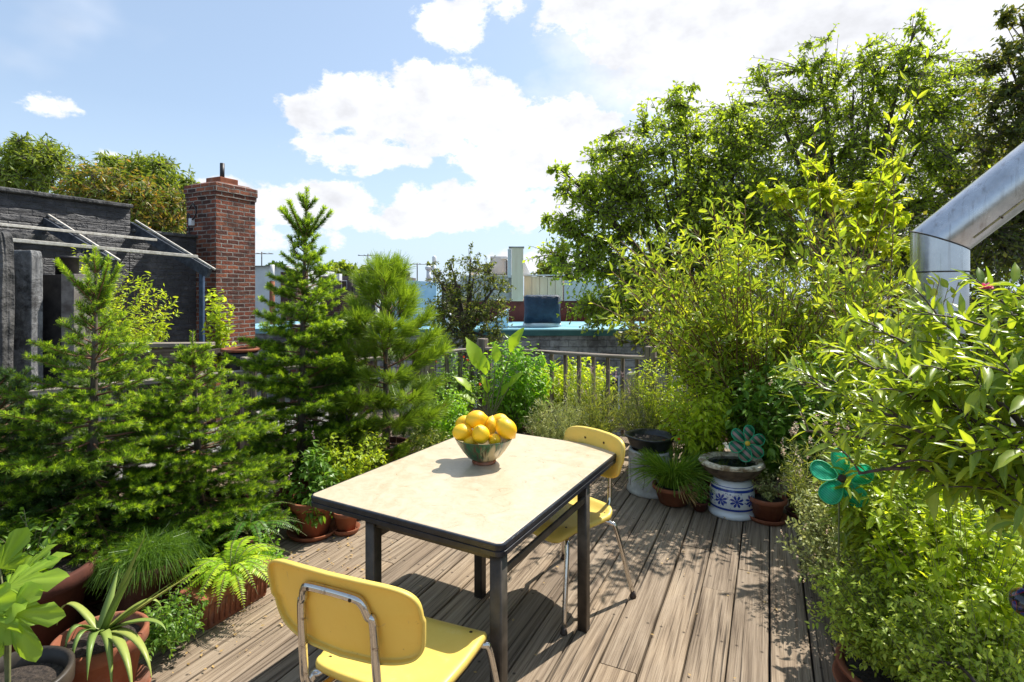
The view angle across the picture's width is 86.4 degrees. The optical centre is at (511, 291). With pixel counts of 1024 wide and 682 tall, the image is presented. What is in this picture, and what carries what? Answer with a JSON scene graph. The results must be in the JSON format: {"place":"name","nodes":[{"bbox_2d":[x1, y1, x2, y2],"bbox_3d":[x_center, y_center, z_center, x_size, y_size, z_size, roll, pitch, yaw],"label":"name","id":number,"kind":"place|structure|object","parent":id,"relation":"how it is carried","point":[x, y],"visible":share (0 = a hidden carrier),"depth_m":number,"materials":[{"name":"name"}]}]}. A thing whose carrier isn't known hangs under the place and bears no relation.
{"place":"outdoors","nodes":[
{"label":"outdoors","id":0,"kind":"place"},
{"bbox_2d":[0,0,1023,295],"label":"sky","id":1,"kind":"structure","parent":0,"point":[428,129],"materials":[{"name":"blue"}]},
{"bbox_2d":[72,410,1023,681],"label":"deck","id":2,"kind":"structure","parent":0,"point":[612,644],"depth_m":2.85,"materials":[{"name":"wood"}]},
{"bbox_2d":[0,527,74,681],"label":"potted fig","id":3,"kind":"object","parent":2,"relation":"on","point":[31,658],"visible":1,"depth_m":1.84,"materials":[{"name":"plant"}]},
{"bbox_2d":[0,507,100,651],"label":"potted shrub","id":4,"kind":"object","parent":2,"relation":"on","point":[65,591],"visible":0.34,"depth_m":2.54,"materials":[{"name":"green plant"}]},
{"bbox_2d":[0,364,140,544],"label":"potted spruce","id":5,"kind":"object","parent":2,"relation":"on","point":[67,487],"visible":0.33,"depth_m":2.93,"materials":[{"name":"plant"}]},
{"bbox_2d":[0,244,226,605],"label":"potted spruce","id":6,"kind":"object","parent":2,"relation":"on","point":[92,409],"visible":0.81,"depth_m":2.94,"materials":[{"name":"plant"}]},
{"bbox_2d":[50,533,202,681],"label":"potted aloe","id":7,"kind":"object","parent":2,"relation":"on","point":[107,644],"visible":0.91,"depth_m":2.15,"materials":[{"name":"plant"}]},
{"bbox_2d":[82,519,213,627],"bbox_3d":[-1.855,1.423,2.786,0.597,0.452,0.607,0,0,0],"label":"grass pot","id":8,"kind":"object","parent":2,"relation":"on","point":[167,561],"depth_m":2.68,"materials":[{"name":"ceramic"}]},
{"bbox_2d":[140,586,209,660],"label":"trailing plant","id":9,"kind":"object","parent":2,"relation":"on","point":[178,629],"visible":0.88,"depth_m":2.46,"materials":[{"name":"green plant"}]},
{"bbox_2d":[67,329,298,574],"bbox_3d":[-1.964,0.941,3.401,1.214,1.417,1.182,0,0,0],"label":"potted spruce","id":10,"kind":"object","parent":2,"relation":"on","point":[222,505],"visible":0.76,"depth_m":3.26,"materials":[{"name":"plant"}]},
{"bbox_2d":[159,536,294,629],"bbox_3d":[-1.508,1.499,2.846,0.659,0.302,0.680,0,0,-14],"label":"fern planter","id":11,"kind":"object","parent":2,"relation":"on","point":[227,587],"visible":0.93,"depth_m":2.75,"materials":[{"name":"ceramic"}]},
{"bbox_2d":[198,502,304,564],"bbox_3d":[-1.574,1.481,3.238,0.731,0.337,0.682,0,0,0],"label":"fern pot","id":12,"kind":"object","parent":2,"relation":"on","point":[256,525],"visible":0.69,"depth_m":3.22,"materials":[{"name":"ceramic"}]},
{"bbox_2d":[221,527,288,584],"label":"trailing plant","id":13,"kind":"object","parent":2,"relation":"on","point":[270,553],"visible":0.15,"depth_m":3.16,"materials":[{"name":"green plant"}]},
{"bbox_2d":[221,186,383,507],"bbox_3d":[-1.644,0.399,4.352,1.165,2.500,1.148,0,0,-24],"label":"potted spruce","id":14,"kind":"object","parent":2,"relation":"on","point":[278,361],"visible":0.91,"depth_m":4.23,"materials":[{"name":"plant"}]},
{"bbox_2d":[276,430,347,542],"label":"houttuynia plant","id":15,"kind":"object","parent":2,"relation":"on","point":[318,525],"visible":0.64,"depth_m":3.66,"materials":[{"name":"green plant"}]},
{"bbox_2d":[332,512,359,536],"bbox_3d":[-1.141,1.530,3.750,0.190,0.238,0.190,0,0,0],"label":"flower pot","id":16,"kind":"object","parent":2,"relation":"on","point":[344,525],"visible":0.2,"depth_m":3.69,"materials":[{"name":"ceramic"}]},
{"bbox_2d":[295,394,401,479],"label":"leafy shrub","id":17,"kind":"object","parent":2,"relation":"on","point":[350,414],"visible":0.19,"depth_m":4.42,"materials":[{"name":"plant"}]},
{"bbox_2d":[316,427,387,519],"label":"leaved shrub","id":18,"kind":"object","parent":2,"relation":"on","point":[335,454],"visible":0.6,"depth_m":3.98,"materials":[{"name":"green plant"}]},
{"bbox_2d":[307,248,457,468],"bbox_3d":[-1.169,0.626,4.878,1.352,2.046,1.647,0,0,0],"label":"potted pine","id":19,"kind":"object","parent":2,"relation":"on","point":[393,271],"visible":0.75,"depth_m":4.67,"materials":[{"name":"plant"}]},
{"bbox_2d":[267,559,499,681],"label":"chair","id":20,"kind":"object","parent":2,"relation":"on","point":[355,629],"visible":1,"depth_m":1.55,"materials":[{"name":"yellow plastic"}]},
{"bbox_2d":[404,426,449,454],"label":"grey shrub","id":21,"kind":"object","parent":2,"relation":"on","point":[424,439],"visible":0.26,"depth_m":4.63,"materials":[{"name":"green plant"}]},
{"bbox_2d":[409,385,474,441],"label":"leafy shrub","id":22,"kind":"object","parent":2,"relation":"on","point":[452,415],"visible":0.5,"depth_m":5.52,"materials":[{"name":"green plant"}]},
{"bbox_2d":[429,347,490,421],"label":"leafy shrub","id":23,"kind":"object","parent":2,"relation":"on","point":[476,381],"visible":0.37,"depth_m":6.52,"materials":[{"name":"green plant"}]},
{"bbox_2d":[311,433,615,681],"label":"table","id":24,"kind":"object","parent":2,"relation":"on","point":[450,494],"visible":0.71,"depth_m":2.40,"materials":[{"name":"beige laminate"}]},
{"bbox_2d":[455,432,511,465],"bbox_3d":[-0.146,0.821,2.838,0.307,0.135,0.307,0,0,0],"label":"bowl","id":25,"kind":"object","parent":24,"relation":"on","point":[486,454],"visible":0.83,"depth_m":2.74,"materials":[{"name":"ceramic"}]},
{"bbox_2d":[452,424,472,440],"bbox_3d":[-0.253,0.723,2.800,0.099,0.088,0.095,0,0,22],"label":"lemon","id":26,"kind":"object","parent":25,"relation":"in","point":[461,432],"visible":0.88,"depth_m":2.77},
{"bbox_2d":[465,410,488,428],"bbox_3d":[-0.187,0.666,2.840,0.102,0.095,0.106,0,0,40],"label":"lemon","id":27,"kind":"object","parent":26,"relation":"on","point":[473,419],"visible":0.84,"depth_m":2.81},
{"bbox_2d":[472,425,489,443],"bbox_3d":[-0.156,0.721,2.744,0.089,0.103,0.087,0,0,-25],"label":"lemon","id":28,"kind":"object","parent":25,"relation":"in","point":[480,434],"visible":1,"depth_m":2.71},
{"bbox_2d":[495,418,516,439],"bbox_3d":[-0.030,0.704,2.800,0.109,0.113,0.104,0,0,8],"label":"lemon","id":29,"kind":"object","parent":25,"relation":"in","point":[506,428],"visible":0.98,"depth_m":2.76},
{"bbox_2d":[453,327,523,416],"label":"broad leaved plant","id":30,"kind":"object","parent":2,"relation":"on","point":[478,358],"visible":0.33,"depth_m":5.00,"materials":[{"name":"green plant"}]},
{"bbox_2d":[172,499,813,681],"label":"fallen leaves","id":31,"kind":"object","parent":2,"relation":"on","point":[364,576],"visible":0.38,"depth_m":2.89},
{"bbox_2d":[478,334,558,435],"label":"basil plant","id":32,"kind":"object","parent":2,"relation":"on","point":[516,400],"visible":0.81,"depth_m":5.17,"materials":[{"name":"green plant"}]},
{"bbox_2d":[519,388,589,439],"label":"lavender bush","id":33,"kind":"object","parent":2,"relation":"on","point":[546,425],"visible":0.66,"depth_m":4.94,"materials":[{"name":"plant"}]},
{"bbox_2d":[532,426,635,635],"bbox_3d":[0.287,1.225,3.002,0.555,0.850,0.578,0,0,-38],"label":"chair","id":34,"kind":"object","parent":2,"relation":"on","point":[600,513],"visible":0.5,"depth_m":2.95,"materials":[{"name":"yellow plastic"}]},
{"bbox_2d":[554,366,638,432],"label":"lavender bush","id":35,"kind":"object","parent":2,"relation":"on","point":[594,418],"visible":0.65,"depth_m":5.28,"materials":[{"name":"green plant"}]},
{"bbox_2d":[609,367,679,434],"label":"rosemary bush","id":36,"kind":"object","parent":2,"relation":"on","point":[637,424],"visible":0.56,"depth_m":5.01,"materials":[{"name":"green plant"}]},
{"bbox_2d":[627,445,672,498],"bbox_3d":[1.149,1.474,4.521,0.390,0.352,0.390,0,0,0],"label":"cement planter","id":37,"kind":"object","parent":2,"relation":"on","point":[633,488],"visible":0.4,"depth_m":4.39,"materials":[{"name":"concrete"}]},
{"bbox_2d":[624,428,675,452],"bbox_3d":[1.148,1.240,4.520,0.395,0.113,0.395,0,0,-36],"label":"black tub","id":38,"kind":"object","parent":37,"relation":"on","point":[658,440],"visible":0.89,"depth_m":4.48,"materials":[{"name":"plastic"}]},
{"bbox_2d":[628,355,698,452],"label":"leafy shrub","id":39,"kind":"object","parent":2,"relation":"on","point":[660,388],"visible":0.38,"depth_m":5.14,"materials":[{"name":"green plant"}]},
{"bbox_2d":[626,438,717,507],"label":"potted grass","id":40,"kind":"object","parent":2,"relation":"on","point":[674,484],"depth_m":4.14,"materials":[{"name":"plant"}]},
{"bbox_2d":[685,478,710,511],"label":"potted herb","id":41,"kind":"object","parent":2,"relation":"on","point":[700,506],"visible":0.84,"depth_m":4.06,"materials":[{"name":"plant"}]},
{"bbox_2d":[658,368,739,481],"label":"leafy shrub","id":42,"kind":"object","parent":2,"relation":"on","point":[692,437],"visible":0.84,"depth_m":4.35,"materials":[{"name":"green plant"}]},
{"bbox_2d":[708,476,754,520],"bbox_3d":[1.646,1.517,4.080,0.340,0.266,0.340,0,0,0],"label":"ceramic stool","id":43,"kind":"object","parent":2,"relation":"on","point":[730,500],"visible":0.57,"depth_m":3.95,"materials":[{"name":"white ceramic"}]},
{"bbox_2d":[698,451,765,481],"bbox_3d":[1.647,1.317,4.075,0.484,0.131,0.434,0,0,0],"label":"stone basin","id":44,"kind":"object","parent":43,"relation":"on","point":[728,466],"visible":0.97,"depth_m":3.99,"materials":[{"name":"grey stone"}]},
{"bbox_2d":[729,425,764,472],"bbox_3d":[1.726,1.316,4.000,0.264,0.668,0.091,0,0,0],"label":"garden pinwheel","id":45,"kind":"object","parent":2,"relation":"on","point":[746,444],"visible":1,"depth_m":4.00,"materials":[{"name":"green plastic"}]},
{"bbox_2d":[587,191,910,481],"bbox_3d":[2.385,0.446,4.750,3.437,2.617,1.897,0,0,-15],"label":"willow shrub","id":46,"kind":"object","parent":2,"relation":"on","point":[734,328],"visible":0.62,"depth_m":4.59,"materials":[{"name":"green plant"}]},
{"bbox_2d":[749,468,787,525],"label":"potted herb","id":47,"kind":"object","parent":2,"relation":"on","point":[768,503],"visible":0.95,"depth_m":3.89,"materials":[{"name":"ceramic"}]},
{"bbox_2d":[708,355,830,487],"bbox_3d":[2.022,1.007,4.376,0.906,1.049,0.967,0,0,22],"label":"leafy shrub","id":48,"kind":"object","parent":2,"relation":"on","point":[766,428],"visible":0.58,"depth_m":4.17,"materials":[{"name":"green plant"}]},
{"bbox_2d":[785,465,814,519],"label":"potted herb","id":49,"kind":"object","parent":2,"relation":"on","point":[790,510],"visible":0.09,"depth_m":4.01,"materials":[{"name":"plant"}]},
{"bbox_2d":[772,412,866,560],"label":"flowering herb","id":50,"kind":"object","parent":2,"relation":"on","point":[801,483],"visible":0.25,"depth_m":3.21,"materials":[{"name":"green plant"}]},
{"bbox_2d":[776,483,864,605],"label":"catmint plant","id":51,"kind":"object","parent":2,"relation":"on","point":[815,543],"visible":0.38,"depth_m":2.86,"materials":[{"name":"green plant"}]},
{"bbox_2d":[767,350,877,491],"bbox_3d":[2.271,0.984,4.013,0.773,1.096,0.786,0,0,0],"label":"leafy shrub","id":52,"kind":"object","parent":2,"relation":"on","point":[805,435],"visible":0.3,"depth_m":3.95,"materials":[{"name":"green plant"}]},
{"bbox_2d":[810,448,873,644],"bbox_3d":[1.484,1.180,2.450,0.259,0.939,0.086,0,0,12],"label":"garden pinwheel","id":53,"kind":"object","parent":2,"relation":"on","point":[821,470],"visible":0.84,"depth_m":2.46,"materials":[{"name":"teal plastic"}]},
{"bbox_2d":[769,47,932,401],"bbox_3d":[3.095,-0.211,5.017,1.430,3.926,0.665,0,0,14],"label":"willow shrub","id":54,"kind":"object","parent":2,"relation":"on","point":[890,182],"visible":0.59,"depth_m":4.97,"materials":[{"name":"green plant"}]},
{"bbox_2d":[830,309,910,491],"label":"leafy herb","id":55,"kind":"object","parent":2,"relation":"on","point":[855,342],"visible":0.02,"depth_m":4.13,"materials":[{"name":"green plant"}]},
{"bbox_2d":[803,213,962,485],"bbox_3d":[2.474,0.511,3.767,0.780,2.283,1.329,0,0,0],"label":"willow shrub","id":56,"kind":"object","parent":2,"relation":"on","point":[850,284],"visible":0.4,"depth_m":3.96,"materials":[{"name":"green plant"}]},
{"bbox_2d":[768,260,1023,550],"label":"peach tree","id":57,"kind":"object","parent":2,"relation":"on","point":[980,458],"visible":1,"depth_m":1.83,"materials":[{"name":"green plant"}]},
{"bbox_2d":[811,421,1002,606],"bbox_3d":[1.786,1.044,2.499,0.729,1.055,0.706,0,0,26],"label":"leafy herb","id":58,"kind":"object","parent":2,"relation":"on","point":[853,521],"visible":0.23,"depth_m":2.40,"materials":[{"name":"green plant"}]},
{"bbox_2d":[799,527,1021,681],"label":"oregano pot","id":59,"kind":"object","parent":2,"relation":"on","point":[862,654],"visible":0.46,"depth_m":2.19,"materials":[{"name":"green plant"}]},
{"bbox_2d":[853,410,1008,553],"bbox_3d":[2.487,1.095,3.094,1.040,0.954,0.867,0,0,0],"label":"leafy herb","id":60,"kind":"object","parent":2,"relation":"on","point":[883,472],"visible":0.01,"depth_m":3.09,"materials":[{"name":"green plant"}]},
{"bbox_2d":[848,333,1015,465],"bbox_3d":[2.642,0.913,3.411,1.031,1.317,0.677,0,0,0],"label":"leafy herb","id":61,"kind":"object","parent":2,"relation":"on","point":[888,391],"visible":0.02,"depth_m":3.41,"materials":[{"name":"green plant"}]},
{"bbox_2d":[858,466,1023,675],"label":"mint plant","id":62,"kind":"object","parent":2,"relation":"on","point":[949,567],"visible":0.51,"depth_m":2.05,"materials":[{"name":"green plant"}]},
{"bbox_2d":[873,567,1023,681],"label":"oregano pot","id":63,"kind":"object","parent":2,"relation":"on","point":[1012,665],"visible":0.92,"depth_m":1.83,"materials":[{"name":"green plant"}]},
{"bbox_2d":[976,282,1000,575],"bbox_3d":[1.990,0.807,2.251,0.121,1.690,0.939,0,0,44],"label":"post","id":64,"kind":"object","parent":2,"relation":"on","point":[987,288],"visible":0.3,"depth_m":1.95,"materials":[{"name":"grey"}]},
{"bbox_2d":[957,509,1023,592],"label":"leafy herb","id":65,"kind":"object","parent":2,"relation":"on","point":[1005,535],"visible":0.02,"depth_m":2.43,"materials":[{"name":"green plant"}]},
{"bbox_2d":[1008,584,1023,616],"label":"painted ceramic ball","id":66,"kind":"object","parent":2,"relation":"on","point":[1016,598],"visible":1,"depth_m":1.66,"materials":[{"name":"ceramic"}]},
{"bbox_2d":[523,296,1023,448],"bbox_3d":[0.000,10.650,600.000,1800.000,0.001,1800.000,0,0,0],"label":"ground","id":67,"kind":"structure","parent":0,"point":[1011,419],"depth_m":112.08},
{"bbox_2d":[0,131,92,194],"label":"ailanthus tree","id":68,"kind":"object","parent":67,"relation":"on","point":[25,165],"visible":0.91,"depth_m":12.14,"materials":[{"name":"green plant"}]},
{"bbox_2d":[0,186,197,441],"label":"tarred wall","id":69,"kind":"structure","parent":67,"relation":"on","point":[35,208],"depth_m":6.76,"materials":[{"name":"brick"}]},
{"bbox_2d":[52,154,185,233],"bbox_3d":[-7.724,3.987,10.951,2.553,13.336,1.876,0,0,-13],"label":"ailanthus tree","id":70,"kind":"object","parent":67,"relation":"on","point":[144,200],"visible":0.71,"depth_m":10.70,"materials":[{"name":"green plant"}]},
{"bbox_2d":[84,149,199,233],"bbox_3d":[-8.592,3.632,12.989,3.044,14.048,1.654,0,0,0],"label":"ailanthus tree","id":71,"kind":"object","parent":67,"relation":"on","point":[162,167],"visible":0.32,"depth_m":12.75,"materials":[{"name":"green plant"}]},
{"bbox_2d":[255,321,298,410],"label":"building","id":72,"kind":"structure","parent":67,"relation":"on","point":[260,334],"depth_m":12.50,"materials":[{"name":"brick"}]},
{"bbox_2d":[255,266,334,323],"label":"white gabled building","id":73,"kind":"structure","parent":67,"relation":"on","point":[261,280],"depth_m":18.00,"materials":[{"name":"paint"}]},
{"bbox_2d":[291,319,396,411],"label":"grey roofed building","id":74,"kind":"structure","parent":67,"relation":"on","point":[307,350],"depth_m":12.20,"materials":[{"name":"concrete"}]},
{"bbox_2d":[327,259,361,275],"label":"distant tree","id":75,"kind":"object","parent":67,"relation":"on","point":[342,267],"visible":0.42,"depth_m":23.65,"materials":[{"name":"green plant"}]},
{"bbox_2d":[299,274,415,319],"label":"brown parapet building","id":76,"kind":"structure","parent":67,"relation":"on","point":[345,281],"depth_m":19.00,"materials":[{"name":"concrete"}]},
{"bbox_2d":[419,241,516,400],"bbox_3d":[-0.674,4.932,8.374,1.493,11.439,1.459,0,0,0],"label":"street tree","id":77,"kind":"object","parent":67,"relation":"on","point":[464,323],"visible":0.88,"depth_m":8.35,"materials":[{"name":"green plant"}]},
{"bbox_2d":[114,407,841,681],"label":"roof terrace","id":78,"kind":"structure","parent":67,"relation":"on","point":[769,630],"depth_m":3.20,"materials":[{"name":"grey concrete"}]},
{"bbox_2d":[0,231,14,437],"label":"rendered pier","id":79,"kind":"structure","parent":78,"relation":"on","point":[7,299],"depth_m":4.50,"materials":[{"name":"concrete"}]},
{"bbox_2d":[13,250,42,449],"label":"rendered pier","id":80,"kind":"structure","parent":78,"relation":"on","point":[28,276],"depth_m":4.75,"materials":[{"name":"concrete"}]},
{"bbox_2d":[43,256,93,456],"bbox_3d":[-4.176,0.758,5.117,0.300,2.183,0.305,0,0,-8],"label":"metal flue box","id":81,"kind":"object","parent":78,"relation":"on","point":[61,294],"visible":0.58,"depth_m":4.97,"materials":[{"name":"metal"}]},
{"bbox_2d":[0,214,215,444],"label":"lean to frame","id":82,"kind":"object","parent":78,"relation":"on","point":[70,238],"visible":0.66,"depth_m":6.13,"materials":[{"name":"grey paint"}]},
{"bbox_2d":[118,342,222,475],"bbox_3d":[-3.336,1.172,5.404,0.830,1.357,0.445,0,0,-4],"label":"raised planter","id":83,"kind":"object","parent":78,"relation":"on","point":[164,349],"visible":0.09,"depth_m":5.22,"materials":[{"name":"soil"}]},
{"bbox_2d":[97,269,180,401],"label":"shrub","id":84,"kind":"object","parent":83,"relation":"in","point":[158,332],"visible":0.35,"depth_m":5.61,"materials":[{"name":"green plant"}]},
{"bbox_2d":[85,340,210,437],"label":"leafy shrub","id":85,"kind":"object","parent":83,"relation":"in","point":[161,358],"visible":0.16,"depth_m":5.14,"materials":[{"name":"green plant"}]},
{"bbox_2d":[201,288,236,371],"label":"young sapling","id":86,"kind":"object","parent":83,"relation":"on","point":[222,331],"visible":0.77,"depth_m":5.67,"materials":[{"name":"green plant"}]},
{"bbox_2d":[0,355,427,508],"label":"picket fence","id":87,"kind":"object","parent":78,"relation":"on","point":[251,392],"visible":0.08,"depth_m":4.88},
{"bbox_2d":[184,163,257,426],"bbox_3d":[-4.227,4.340,7.904,0.682,12.421,0.716,0,0,25],"label":"brick chimney","id":88,"kind":"object","parent":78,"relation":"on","point":[220,216],"visible":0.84,"depth_m":7.70,"materials":[{"name":"brick"}]},
{"bbox_2d":[221,346,260,449],"bbox_3d":[-2.785,1.215,5.600,0.370,1.271,0.370,0,0,0],"label":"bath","id":89,"kind":"object","parent":78,"relation":"on","point":[243,351],"visible":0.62,"depth_m":5.46,"materials":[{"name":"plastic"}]},
{"bbox_2d":[428,344,481,423],"bbox_3d":[-0.712,1.220,6.614,0.795,1.260,0.112,0,0,-38],"label":"picket fence","id":90,"kind":"object","parent":78,"relation":"on","point":[433,369],"visible":0.13,"depth_m":6.60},
{"bbox_2d":[529,357,617,412],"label":"leafy shrub","id":91,"kind":"object","parent":78,"relation":"on","point":[557,389],"visible":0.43,"depth_m":6.70,"materials":[{"name":"green plant"}]},
{"bbox_2d":[625,372,682,431],"bbox_3d":[1.844,1.460,7.065,0.797,0.774,0.300,0,0,25],"label":"cement block planter","id":92,"kind":"object","parent":78,"relation":"on","point":[631,376],"visible":0.12,"depth_m":7.05,"materials":[{"name":"concrete"}]},
{"bbox_2d":[477,338,1003,442],"bbox_3d":[1.941,1.220,5.654,5.343,1.260,0.113,0,0,28],"label":"picket fence","id":93,"kind":"object","parent":78,"relation":"on","point":[482,343],"visible":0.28,"depth_m":6.22,"materials":[{"name":"wood"}]},
{"bbox_2d":[756,156,913,360],"bbox_3d":[3.423,0.234,5.652,1.833,3.238,0.748,0,0,0],"label":"yellow maple","id":94,"kind":"object","parent":78,"relation":"on","point":[840,199],"visible":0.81,"depth_m":5.57,"materials":[{"name":"green plant"}]},
{"bbox_2d":[909,142,1023,412],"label":"ventilation duct","id":95,"kind":"object","parent":78,"relation":"on","point":[947,237],"visible":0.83,"depth_m":3.49,"materials":[{"name":"metal"}]},
{"bbox_2d":[460,275,523,321],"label":"concrete building","id":96,"kind":"structure","parent":67,"relation":"on","point":[517,313],"depth_m":16.40,"materials":[{"name":"beige paint"}]},
{"bbox_2d":[490,256,507,274],"bbox_3d":[-0.399,-0.806,17.525,0.563,0.606,1.350,0,0,0],"label":"roof housing","id":97,"kind":"object","parent":96,"relation":"on","point":[500,266],"visible":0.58,"depth_m":17.00,"materials":[{"name":"grey paint"}]},
{"bbox_2d":[508,246,523,300],"bbox_3d":[0.118,-0.523,16.210,0.487,1.603,0.480,0,0,0],"label":"chimney stack","id":98,"kind":"object","parent":96,"relation":"on","point":[517,269],"visible":1,"depth_m":16.00,"materials":[{"name":"beige paint"}]},
{"bbox_2d":[377,322,701,442],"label":"blue roofed building","id":99,"kind":"structure","parent":67,"relation":"on","point":[566,336],"depth_m":12.00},
{"bbox_2d":[392,280,441,324],"bbox_3d":[-2.568,0.294,14.744,1.185,1.180,1.112,0,0,0],"label":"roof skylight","id":100,"kind":"object","parent":99,"relation":"on","point":[429,293],"visible":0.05,"depth_m":14.20,"materials":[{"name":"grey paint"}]},
{"bbox_2d":[523,295,560,326],"bbox_3d":[0.769,0.484,14.000,1.000,0.799,0.995,0,0,0],"label":"tarpaulin covered tank","id":101,"kind":"object","parent":99,"relation":"on","point":[541,310],"visible":0.98,"depth_m":13.61,"materials":[{"name":"blue fabric"}]},
{"bbox_2d":[598,376,619,420],"bbox_3d":[2.085,2.350,11.987,0.560,1.000,0.023,0,0,0],"label":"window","id":102,"kind":"structure","parent":99,"relation":"in","point":[617,381],"depth_m":11.98,"materials":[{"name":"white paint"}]},
{"bbox_2d":[530,260,580,279],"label":"distant tree","id":103,"kind":"object","parent":67,"relation":"on","point":[546,269],"visible":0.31,"depth_m":25.83,"materials":[{"name":"green plant"}]},
{"bbox_2d":[523,275,651,321],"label":"cream parapet building","id":104,"kind":"structure","parent":67,"relation":"on","point":[535,285],"depth_m":16.80,"materials":[{"name":"paint"}]},
{"bbox_2d":[522,77,831,429],"bbox_3d":[3.780,3.098,11.675,6.938,15.125,4.032,0,0,-26],"label":"street tree","id":105,"kind":"object","parent":67,"relation":"on","point":[621,186],"visible":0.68,"depth_m":10.85,"materials":[{"name":"green plant"}]},
{"bbox_2d":[613,206,1023,404],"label":"backdrop tree","id":106,"kind":"object","parent":67,"relation":"on","point":[825,229],"visible":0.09,"depth_m":7.51,"materials":[{"name":"green plant"}]},
{"bbox_2d":[709,7,1023,444],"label":"street tree","id":107,"kind":"object","parent":67,"relation":"on","point":[939,159],"visible":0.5,"depth_m":12.25,"materials":[{"name":"green plant"}]},
{"bbox_2d":[900,3,1023,288],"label":"street tree","id":108,"kind":"object","parent":67,"relation":"on","point":[1005,237],"visible":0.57,"depth_m":9.76,"materials":[{"name":"green plant"}]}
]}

